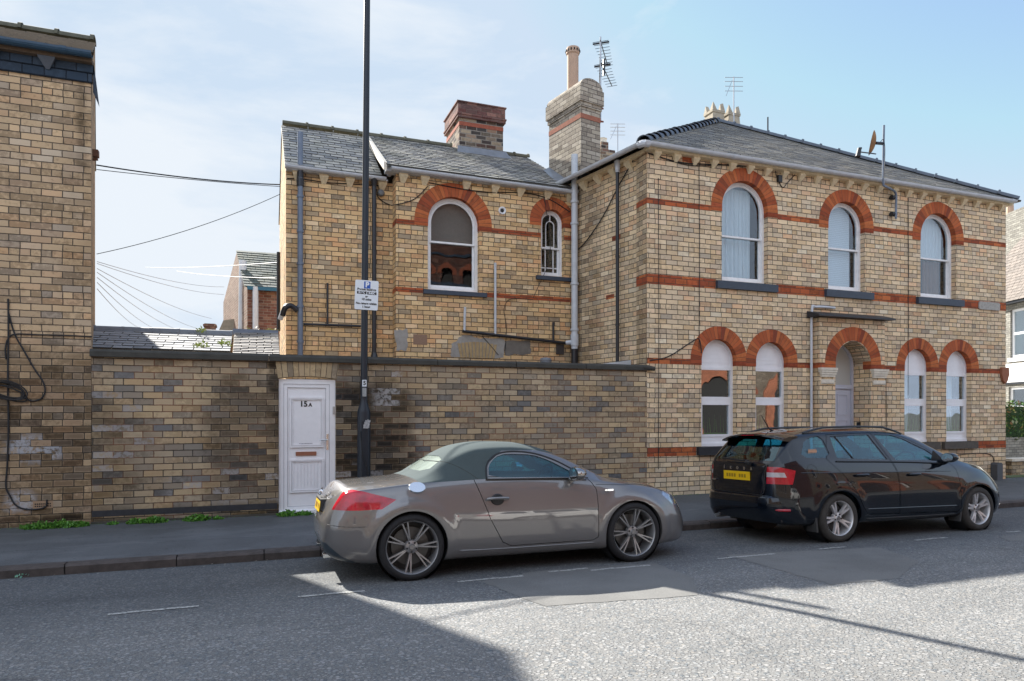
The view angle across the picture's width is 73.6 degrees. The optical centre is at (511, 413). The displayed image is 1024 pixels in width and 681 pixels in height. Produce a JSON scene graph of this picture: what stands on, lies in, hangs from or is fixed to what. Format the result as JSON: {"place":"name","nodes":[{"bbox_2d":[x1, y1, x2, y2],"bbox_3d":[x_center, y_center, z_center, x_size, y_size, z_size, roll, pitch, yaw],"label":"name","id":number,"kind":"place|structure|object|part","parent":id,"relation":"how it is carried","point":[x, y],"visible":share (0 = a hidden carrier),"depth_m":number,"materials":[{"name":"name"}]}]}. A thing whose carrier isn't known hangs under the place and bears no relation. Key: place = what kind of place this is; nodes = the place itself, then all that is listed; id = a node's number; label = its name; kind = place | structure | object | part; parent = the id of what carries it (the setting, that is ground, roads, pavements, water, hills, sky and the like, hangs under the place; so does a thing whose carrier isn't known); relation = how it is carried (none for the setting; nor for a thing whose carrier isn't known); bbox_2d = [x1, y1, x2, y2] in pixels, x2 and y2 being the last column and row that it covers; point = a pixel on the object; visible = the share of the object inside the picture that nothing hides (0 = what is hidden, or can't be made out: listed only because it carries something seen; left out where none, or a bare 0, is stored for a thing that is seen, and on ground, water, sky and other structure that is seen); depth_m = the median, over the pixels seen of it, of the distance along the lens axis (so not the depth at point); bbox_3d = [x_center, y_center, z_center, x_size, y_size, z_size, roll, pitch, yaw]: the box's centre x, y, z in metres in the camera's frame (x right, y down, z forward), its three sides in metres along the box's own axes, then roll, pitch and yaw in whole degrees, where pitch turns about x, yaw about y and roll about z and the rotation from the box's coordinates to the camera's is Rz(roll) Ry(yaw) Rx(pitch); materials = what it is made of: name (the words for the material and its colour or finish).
{"place":"outdoors","nodes":[
{"label":"outdoors","id":0,"kind":"place"},
{"bbox_2d":[0,507,1023,680],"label":"road","id":1,"kind":"structure","parent":0,"point":[950,607],"depth_m":5.12,"materials":[{"name":"grey asphalt"}]},
{"bbox_2d":[314,441,682,580],"bbox_3d":[-0.092,0.999,7.840,4.141,1.366,2.059,0,-2,-20],"label":"sports car","id":2,"kind":"object","parent":1,"relation":"on","point":[425,516],"visible":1,"depth_m":7.00,"materials":[{"name":"grey metal"}]},
{"bbox_3d":[-0.265,1.054,8.581,1.354,0.699,0.173,0,0,-21],"label":"door","id":3,"kind":"part","parent":2,"relation":"part of","materials":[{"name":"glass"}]},
{"bbox_3d":[0.263,1.003,7.147,1.353,0.695,0.217,0,-2,-20],"label":"door","id":4,"kind":"part","parent":2,"relation":"part of","materials":[{"name":"grey metal"}]},
{"bbox_2d":[108,531,1018,614],"bbox_3d":[2.733,1.607,7.783,12.781,0.009,0.185,0,0,-21],"label":"parking bay line","id":5,"kind":"object","parent":1,"relation":"on","point":[478,579],"visible":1,"depth_m":6.65,"materials":[{"name":"white paint"}]},
{"bbox_2d":[481,563,697,605],"bbox_3d":[0.836,1.585,6.392,2.024,0.061,1.541,0,0,-21],"label":"road patch","id":6,"kind":"object","parent":1,"relation":"on","point":[588,585],"visible":1,"depth_m":6.29,"materials":[{"name":"grey asphalt"}]},
{"bbox_2d":[727,547,917,584],"bbox_3d":[3.577,1.582,7.310,2.095,0.066,1.720,0,0,-21],"label":"road patch","id":7,"kind":"object","parent":1,"relation":"on","point":[835,566],"visible":1,"depth_m":7.16,"materials":[{"name":"grey asphalt"}]},
{"bbox_2d":[709,415,999,542],"bbox_3d":[4.923,0.856,9.785,4.263,1.673,2.012,0,-2,-21],"label":"estate car","id":8,"kind":"object","parent":1,"relation":"on","point":[826,492],"visible":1,"depth_m":8.93,"materials":[{"name":"black paint"}]},
{"bbox_3d":[3.987,0.832,10.184,1.110,1.058,0.298,0,0,-19],"label":"door","id":9,"kind":"part","parent":8,"relation":"part of","materials":[{"name":"black paint"}]},
{"bbox_3d":[4.996,0.841,10.431,1.290,1.075,0.557,0,-2,-20],"label":"door","id":10,"kind":"part","parent":8,"relation":"part of","materials":[{"name":"black paint"}]},
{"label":"door","id":11,"kind":"part","parent":8,"relation":"part of","materials":[{"name":"black paint"}]},
{"bbox_3d":[5.689,0.489,10.084,1.000,0.415,1.320,0,-2,-20],"label":"window glass","id":12,"kind":"part","parent":8,"relation":"part of","materials":[{"name":"glass"}]},
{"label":"door","id":13,"kind":"part","parent":8,"relation":"part of","materials":[{"name":"black paint"}]},
{"bbox_2d":[1000,533,1023,540],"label":"road patch","id":14,"kind":"object","parent":1,"relation":"on","point":[1017,537],"visible":1,"depth_m":8.76,"materials":[{"name":"grey asphalt"}]},
{"bbox_2d":[0,477,1023,565],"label":"pavement","id":15,"kind":"structure","parent":0,"point":[18,546],"depth_m":8.55,"materials":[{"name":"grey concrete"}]},
{"bbox_2d":[19,521,64,529],"bbox_3d":[-6.198,1.469,9.020,0.537,0.134,0.301,0,0,-21],"label":"weed clump","id":16,"kind":"object","parent":15,"relation":"on","point":[34,525],"visible":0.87,"depth_m":8.95,"materials":[{"name":"green plant"}]},
{"bbox_2d":[0,21,98,527],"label":"end house","id":17,"kind":"structure","parent":15,"relation":"on","point":[49,154],"depth_m":9.15,"materials":[{"name":"beige brick"}]},
{"bbox_2d":[0,379,27,401],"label":"cable coil","id":18,"kind":"object","parent":17,"relation":"attached to","point":[17,386],"visible":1,"depth_m":8.98,"materials":[{"name":"black rubber"}]},
{"bbox_2d":[5,299,47,509],"bbox_3d":[-6.423,-0.106,9.059,0.481,2.792,0.020,0,0,-21],"label":"wall cable","id":19,"kind":"object","parent":17,"relation":"attached to","point":[13,502],"depth_m":8.98,"materials":[{"name":"black rubber"}]},
{"bbox_2d":[8,312,45,401],"bbox_3d":[-6.420,-0.740,9.060,0.428,1.180,0.018,0,0,-21],"label":"wall cable","id":20,"kind":"object","parent":17,"relation":"attached to","point":[29,361],"depth_m":9.06,"materials":[{"name":"black rubber"}]},
{"bbox_2d":[4,333,91,358],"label":"wall cable","id":21,"kind":"object","parent":17,"relation":"attached to","point":[40,335],"depth_m":9.11,"materials":[{"name":"black rubber"}]},
{"bbox_2d":[97,282,150,326],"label":"overhead cable","id":22,"kind":"object","parent":17,"relation":"attached to","point":[119,303],"visible":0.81,"depth_m":14.61,"materials":[{"name":"grey plastic"}]},
{"bbox_2d":[97,277,169,326],"bbox_3d":[-9.611,-2.680,18.293,0.011,0.543,13.001,0,0,-20],"label":"overhead cable","id":23,"kind":"object","parent":17,"relation":"attached to","point":[128,301],"visible":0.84,"depth_m":14.90,"materials":[{"name":"grey plastic"}]},
{"bbox_2d":[97,272,194,327],"bbox_3d":[-9.372,-2.781,18.382,0.011,0.565,13.015,0,0,-18],"label":"overhead cable","id":24,"kind":"object","parent":17,"relation":"attached to","point":[138,299],"visible":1,"depth_m":15.24,"materials":[{"name":"grey plastic"}]},
{"bbox_2d":[97,268,207,317],"bbox_3d":[-9.129,-2.997,18.473,0.011,0.862,13.050,0,0,-16],"label":"overhead cable","id":25,"kind":"object","parent":17,"relation":"attached to","point":[144,293],"visible":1,"depth_m":15.17,"materials":[{"name":"grey plastic"}]},
{"bbox_2d":[97,261,213,286],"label":"overhead cable","id":26,"kind":"object","parent":17,"relation":"attached to","point":[151,276],"visible":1,"depth_m":15.51,"materials":[{"name":"grey plastic"}]},
{"bbox_2d":[97,263,223,294],"bbox_3d":[-8.931,-3.489,18.547,0.011,1.665,13.094,0,0,-14],"label":"overhead cable","id":27,"kind":"object","parent":17,"relation":"attached to","point":[150,280],"visible":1,"depth_m":15.35,"materials":[{"name":"grey plastic"}]},
{"bbox_2d":[96,164,279,184],"bbox_3d":[-5.324,-4.025,11.621,0.020,0.570,3.181,0,0,37],"label":"overhead cable","id":28,"kind":"object","parent":17,"relation":"attached to","point":[184,177],"visible":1,"depth_m":11.40,"materials":[{"name":"black plastic"}]},
{"bbox_2d":[97,194,279,253],"bbox_3d":[-5.456,-3.314,11.839,3.033,1.625,0.010,0,0,-44],"label":"overhead cable","id":29,"kind":"object","parent":17,"relation":"attached to","point":[188,229],"visible":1,"depth_m":11.75,"materials":[{"name":"black plastic"}]},
{"bbox_2d":[145,262,276,267],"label":"overhead cable","id":30,"kind":"object","parent":17,"relation":"attached to","point":[207,266],"visible":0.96,"depth_m":18.73,"materials":[{"name":"grey plastic"}]},
{"bbox_2d":[178,271,267,277],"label":"overhead cable","id":31,"kind":"object","parent":17,"relation":"attached to","point":[228,276],"visible":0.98,"depth_m":17.44,"materials":[{"name":"grey plastic"}]},
{"bbox_2d":[40,519,82,528],"bbox_3d":[-5.984,1.466,9.108,0.557,0.135,0.318,0,0,-21],"label":"weed clump","id":32,"kind":"object","parent":15,"relation":"on","point":[69,524],"visible":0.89,"depth_m":9.05,"materials":[{"name":"green plant"}]},
{"bbox_2d":[72,520,89,526],"bbox_3d":[-5.796,1.484,9.175,0.274,0.108,0.233,0,0,-21],"label":"weed clump","id":33,"kind":"object","parent":15,"relation":"on","point":[86,523],"visible":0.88,"depth_m":9.14,"materials":[{"name":"green plant"}]},
{"bbox_2d":[105,520,119,524],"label":"weed clump","id":34,"kind":"object","parent":15,"relation":"on","point":[113,523],"visible":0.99,"depth_m":9.29,"materials":[{"name":"green plant"}]},
{"bbox_2d":[125,518,144,523],"bbox_3d":[-5.162,1.481,9.411,0.266,0.105,0.200,0,0,-28],"label":"weed clump","id":35,"kind":"object","parent":15,"relation":"on","point":[137,520],"visible":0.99,"depth_m":9.37,"materials":[{"name":"green plant"}]},
{"bbox_2d":[142,515,168,523],"bbox_3d":[-4.942,1.473,9.491,0.344,0.124,0.262,0,0,-21],"label":"weed clump","id":36,"kind":"object","parent":15,"relation":"on","point":[153,519],"visible":0.98,"depth_m":9.45,"materials":[{"name":"green plant"}]},
{"bbox_2d":[93,325,232,352],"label":"outbuilding","id":37,"kind":"structure","parent":15,"relation":"on","point":[141,338],"depth_m":11.31,"materials":[{"name":"stone"}]},
{"bbox_2d":[193,339,209,347],"bbox_3d":[-4.540,-1.018,10.002,0.216,0.127,0.198,0,0,39],"label":"roof weed","id":38,"kind":"object","parent":37,"relation":"on","point":[198,344],"visible":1,"depth_m":9.99,"materials":[{"name":"green plant"}]},
{"bbox_2d":[203,323,216,329],"bbox_3d":[-11.416,-1.869,25.892,0.460,2.978,0.580,0,0,-21],"label":"chimney","id":39,"kind":"object","parent":37,"relation":"on","point":[208,326],"visible":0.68,"depth_m":25.65,"materials":[{"name":"red brick"}]},
{"bbox_2d":[217,338,231,345],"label":"roof weed","id":40,"kind":"object","parent":37,"relation":"on","point":[222,342],"visible":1,"depth_m":10.10,"materials":[{"name":"green plant"}]},
{"bbox_2d":[182,513,210,521],"bbox_3d":[-4.455,1.472,9.672,0.389,0.124,0.297,0,0,-21],"label":"weed clump","id":41,"kind":"object","parent":15,"relation":"on","point":[198,517],"visible":1,"depth_m":9.63,"materials":[{"name":"green plant"}]},
{"bbox_2d":[212,515,223,519],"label":"weed clump","id":42,"kind":"object","parent":15,"relation":"on","point":[218,517],"visible":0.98,"depth_m":9.76,"materials":[{"name":"green plant"}]},
{"bbox_2d":[223,250,279,349],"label":"back house","id":43,"kind":"structure","parent":15,"relation":"on","point":[250,303],"depth_m":23.22,"materials":[{"name":"red brick"}]},
{"bbox_2d":[219,319,233,339],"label":"dormer roof","id":44,"kind":"structure","parent":43,"relation":"attached to","point":[227,324],"depth_m":24.96,"materials":[{"name":"grey stone"}]},
{"bbox_2d":[233,329,279,354],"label":"outbuilding","id":45,"kind":"structure","parent":15,"relation":"on","point":[255,341],"depth_m":11.68,"materials":[{"name":"stone"}]},
{"bbox_2d":[276,509,298,516],"bbox_3d":[-3.306,1.475,10.099,0.374,0.122,0.260,0,0,-21],"label":"weed clump","id":46,"kind":"object","parent":15,"relation":"on","point":[286,513],"visible":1,"depth_m":10.07,"materials":[{"name":"green plant"}]},
{"bbox_2d":[297,510,312,515],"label":"weed clump","id":47,"kind":"object","parent":15,"relation":"on","point":[304,513],"visible":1,"depth_m":10.15,"materials":[{"name":"green plant"}]},
{"bbox_2d":[357,0,370,476],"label":"lamp column","id":48,"kind":"structure","parent":15,"relation":"on","point":[363,444],"depth_m":10.34,"materials":[{"name":"metal"}]},
{"bbox_2d":[362,421,367,476],"bbox_3d":[-2.209,0.620,10.278,0.090,1.000,0.018,0,0,-20],"label":"access door","id":49,"kind":"structure","parent":48,"relation":"in","point":[364,430],"depth_m":10.27,"materials":[{"name":"paint"}]},
{"bbox_2d":[354,280,378,310],"bbox_3d":[-2.205,-1.776,10.369,0.358,0.454,0.137,0,0,-14],"label":"parking sign","id":50,"kind":"object","parent":48,"relation":"attached to","point":[366,294],"visible":1,"depth_m":10.30,"materials":[{"name":"white metal"}]},
{"bbox_2d":[89,349,655,523],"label":"yard wall","id":51,"kind":"structure","parent":15,"relation":"on","point":[178,435],"depth_m":10.36,"materials":[{"name":"brick"}]},
{"bbox_2d":[284,384,329,509],"bbox_3d":[-3.107,0.513,10.366,0.668,1.903,0.094,0,0,-20],"label":"door leaf","id":52,"kind":"structure","parent":51,"relation":"in","point":[306,406],"depth_m":10.38,"materials":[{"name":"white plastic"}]},
{"bbox_2d":[278,120,578,379],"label":"wing house","id":53,"kind":"structure","parent":15,"relation":"on","point":[455,248],"depth_m":13.52,"materials":[{"name":"brick"}]},
{"bbox_2d":[96,169,279,186],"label":"overhead cable","id":54,"kind":"object","parent":53,"relation":"attached to","point":[183,178],"visible":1,"depth_m":11.38,"materials":[{"name":"black plastic"}]},
{"bbox_2d":[277,252,279,330],"bbox_3d":[-4.585,-2.385,13.446,0.065,1.549,0.065,0,0,-43],"label":"drainpipe","id":55,"kind":"object","parent":53,"relation":"attached to","point":[278,289],"visible":0.89,"depth_m":13.41,"materials":[{"name":"black plastic"}]},
{"bbox_2d":[414,183,491,297],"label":"window","id":56,"kind":"structure","parent":53,"relation":"in","point":[454,217],"depth_m":13.74,"materials":[{"name":"glass"}]},
{"bbox_2d":[443,99,506,150],"bbox_3d":[-0.891,-6.312,16.161,1.180,1.465,1.230,0,0,-21],"label":"chimney stack","id":57,"kind":"object","parent":53,"relation":"on","point":[473,124],"visible":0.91,"depth_m":15.65,"materials":[{"name":"brick"}]},
{"bbox_2d":[540,357,551,361],"bbox_3d":[0.676,-0.950,13.704,0.240,0.340,0.240,0,0,-21],"label":"flue cowl","id":58,"kind":"object","parent":53,"relation":"attached to","point":[545,359],"visible":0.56,"depth_m":13.61,"materials":[{"name":"silver metal"}]},
{"bbox_2d":[530,197,570,281],"bbox_3d":[0.819,-3.623,14.313,1.020,1.735,0.280,0,0,-21],"label":"window","id":59,"kind":"structure","parent":53,"relation":"in","point":[562,216],"depth_m":14.34,"materials":[{"name":"white paint"}]},
{"bbox_2d":[542,117,1020,494],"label":"corner house","id":60,"kind":"structure","parent":15,"relation":"on","point":[736,278],"depth_m":13.72,"materials":[{"name":"brick"}]},
{"bbox_2d":[546,45,603,181],"bbox_3d":[1.350,-6.115,14.891,0.630,3.670,1.260,0,0,-32],"label":"chimney stack","id":61,"kind":"object","parent":60,"relation":"on","point":[573,118],"visible":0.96,"depth_m":14.52,"materials":[{"name":"brick"}]},
{"bbox_2d":[593,36,616,122],"bbox_3d":[2.067,-7.148,15.147,0.390,1.905,1.169,0,0,21],"label":"tv aerial","id":62,"kind":"object","parent":61,"relation":"attached to","point":[604,64],"visible":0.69,"depth_m":14.77,"materials":[{"name":"silver metal"}]},
{"bbox_2d":[600,137,614,159],"bbox_3d":[2.661,-6.667,19.988,0.471,2.573,0.620,0,0,-21],"label":"chimney stack","id":63,"kind":"object","parent":60,"relation":"on","point":[605,152],"visible":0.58,"depth_m":19.67,"materials":[{"name":"brick"}]},
{"bbox_2d":[605,360,630,364],"bbox_3d":[1.561,-0.880,13.128,1.120,0.240,0.900,0,0,-21],"label":"lean to roof","id":64,"kind":"object","parent":60,"relation":"attached to","point":[628,362],"visible":0.14,"depth_m":12.84,"materials":[{"name":"grey"}]},
{"bbox_2d":[611,123,624,151],"bbox_3d":[3.803,-8.562,24.903,0.616,3.965,0.206,0,0,-21],"label":"tv aerial","id":65,"kind":"object","parent":60,"relation":"on","point":[617,127],"visible":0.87,"depth_m":24.91,"materials":[{"name":"silver metal"}]},
{"bbox_2d":[691,326,749,454],"bbox_3d":[3.868,-0.427,13.099,1.300,2.425,0.490,0,0,-21],"label":"window","id":66,"kind":"structure","parent":60,"relation":"in","point":[722,348],"depth_m":13.04,"materials":[{"name":"white plastic"}]},
{"bbox_2d":[704,102,740,123],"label":"chimney pots","id":67,"kind":"object","parent":60,"relation":"on","point":[713,111],"visible":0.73,"depth_m":20.65,"materials":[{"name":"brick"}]},
{"bbox_2d":[725,77,742,125],"bbox_3d":[6.488,-8.643,20.142,0.614,2.526,0.204,0,0,-21],"label":"tv aerial","id":68,"kind":"object","parent":60,"relation":"attached to","point":[733,81],"visible":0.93,"depth_m":20.15,"materials":[{"name":"silver metal"}]},
{"bbox_2d":[711,168,778,292],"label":"window","id":69,"kind":"structure","parent":60,"relation":"in","point":[744,200],"depth_m":13.37,"materials":[{"name":"glass"}]},
{"bbox_2d":[701,330,797,453],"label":"window","id":70,"kind":"structure","parent":60,"relation":"in","point":[771,351],"depth_m":13.66,"materials":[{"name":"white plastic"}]},
{"bbox_2d":[819,190,873,299],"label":"window","id":71,"kind":"structure","parent":60,"relation":"in","point":[845,214],"depth_m":14.26,"materials":[{"name":"white glass"}]},
{"bbox_2d":[855,125,897,218],"bbox_3d":[7.384,-4.968,13.902,1.817,1.767,0.259,0,0,-36],"label":"satellite dish","id":72,"kind":"object","parent":60,"relation":"attached to","point":[874,142],"visible":1,"depth_m":13.89,"materials":[{"name":"painted metal"},{"name":"grey metal"},{"name":"black plastic"}]},
{"bbox_2d":[896,338,940,449],"bbox_3d":[8.682,-0.417,14.899,1.240,2.405,0.490,0,0,-21],"label":"window","id":73,"kind":"structure","parent":60,"relation":"in","point":[922,358],"depth_m":14.88,"materials":[{"name":"white plastic"}]},
{"bbox_2d":[912,202,964,306],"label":"window","id":74,"kind":"structure","parent":60,"relation":"in","point":[937,227],"depth_m":15.22,"materials":[{"name":"grey glass"}]},
{"bbox_2d":[908,340,978,448],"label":"window","id":75,"kind":"structure","parent":60,"relation":"in","point":[958,358],"depth_m":15.38,"materials":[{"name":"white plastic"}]},
{"bbox_2d":[978,301,999,310],"bbox_3d":[10.804,-2.423,15.496,0.681,0.177,0.022,0,0,-21],"label":"street name plate","id":76,"kind":"object","parent":60,"relation":"attached to","point":[982,305],"visible":1,"depth_m":15.48,"materials":[{"name":"white metal"}]},
{"bbox_2d":[991,462,1002,479],"bbox_3d":[10.968,1.320,15.487,0.180,0.400,0.150,0,0,-21],"label":"meter box","id":77,"kind":"object","parent":15,"relation":"on","point":[996,470],"visible":0.96,"depth_m":15.43,"materials":[{"name":"grey plastic"}]},
{"bbox_2d":[1006,204,1023,405],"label":"white house","id":78,"kind":"structure","parent":15,"relation":"on","point":[1015,297],"depth_m":29.57,"materials":[{"name":"white painted render"},{"name":"roof slate"},{"name":"window glass"}]},
{"bbox_2d":[1007,308,1023,361],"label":"window","id":79,"kind":"structure","parent":78,"relation":"in","point":[1017,314],"depth_m":29.75,"materials":[{"name":"white plastic"}]},
{"bbox_2d":[1011,386,1023,405],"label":"window","id":80,"kind":"structure","parent":78,"relation":"in","point":[1017,393],"depth_m":29.85,"materials":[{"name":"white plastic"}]},
{"bbox_2d":[1006,475,1023,477],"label":"mossy verge","id":81,"kind":"structure","parent":15,"relation":"on","point":[1010,476],"depth_m":16.10,"materials":[{"name":"green plant"}]},
{"bbox_2d":[0,0,1023,329],"label":"sky","id":82,"kind":"structure","parent":0,"point":[203,89],"materials":[{"name":"blue"}]},
{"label":"side path","id":83,"kind":"structure","parent":0,"visible":0},
{"bbox_2d":[1006,437,1023,457],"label":"garden wall","id":84,"kind":"structure","parent":83,"relation":"on","point":[1014,448],"depth_m":23.54,"materials":[{"name":"white brick"}]},
{"bbox_2d":[1006,399,1023,440],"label":"hedge","id":85,"kind":"object","parent":84,"relation":"on","point":[1014,421],"visible":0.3,"depth_m":23.80,"materials":[{"name":"green plant"}]},
{"bbox_2d":[1006,457,1023,474],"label":"garden wall","id":86,"kind":"structure","parent":83,"relation":"on","point":[1014,466],"depth_m":16.51,"materials":[{"name":"beige brick"}]},
{"label":"ground","id":87,"kind":"structure","parent":0,"visible":0},
{"bbox_2d":[64,548,320,574],"bbox_3d":[6.436,1.758,11.342,100.000,0.325,0.120,0,0,-21],"label":"kerb bed","id":88,"kind":"object","parent":87,"relation":"on","point":[176,560],"depth_m":7.51,"materials":[{"name":"grey concrete"}]},
{"bbox_2d":[0,499,1023,578],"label":"kerb","id":89,"kind":"structure","parent":88,"relation":"on","point":[101,565],"depth_m":7.52,"materials":[{"name":"grey concrete"}]}
]}

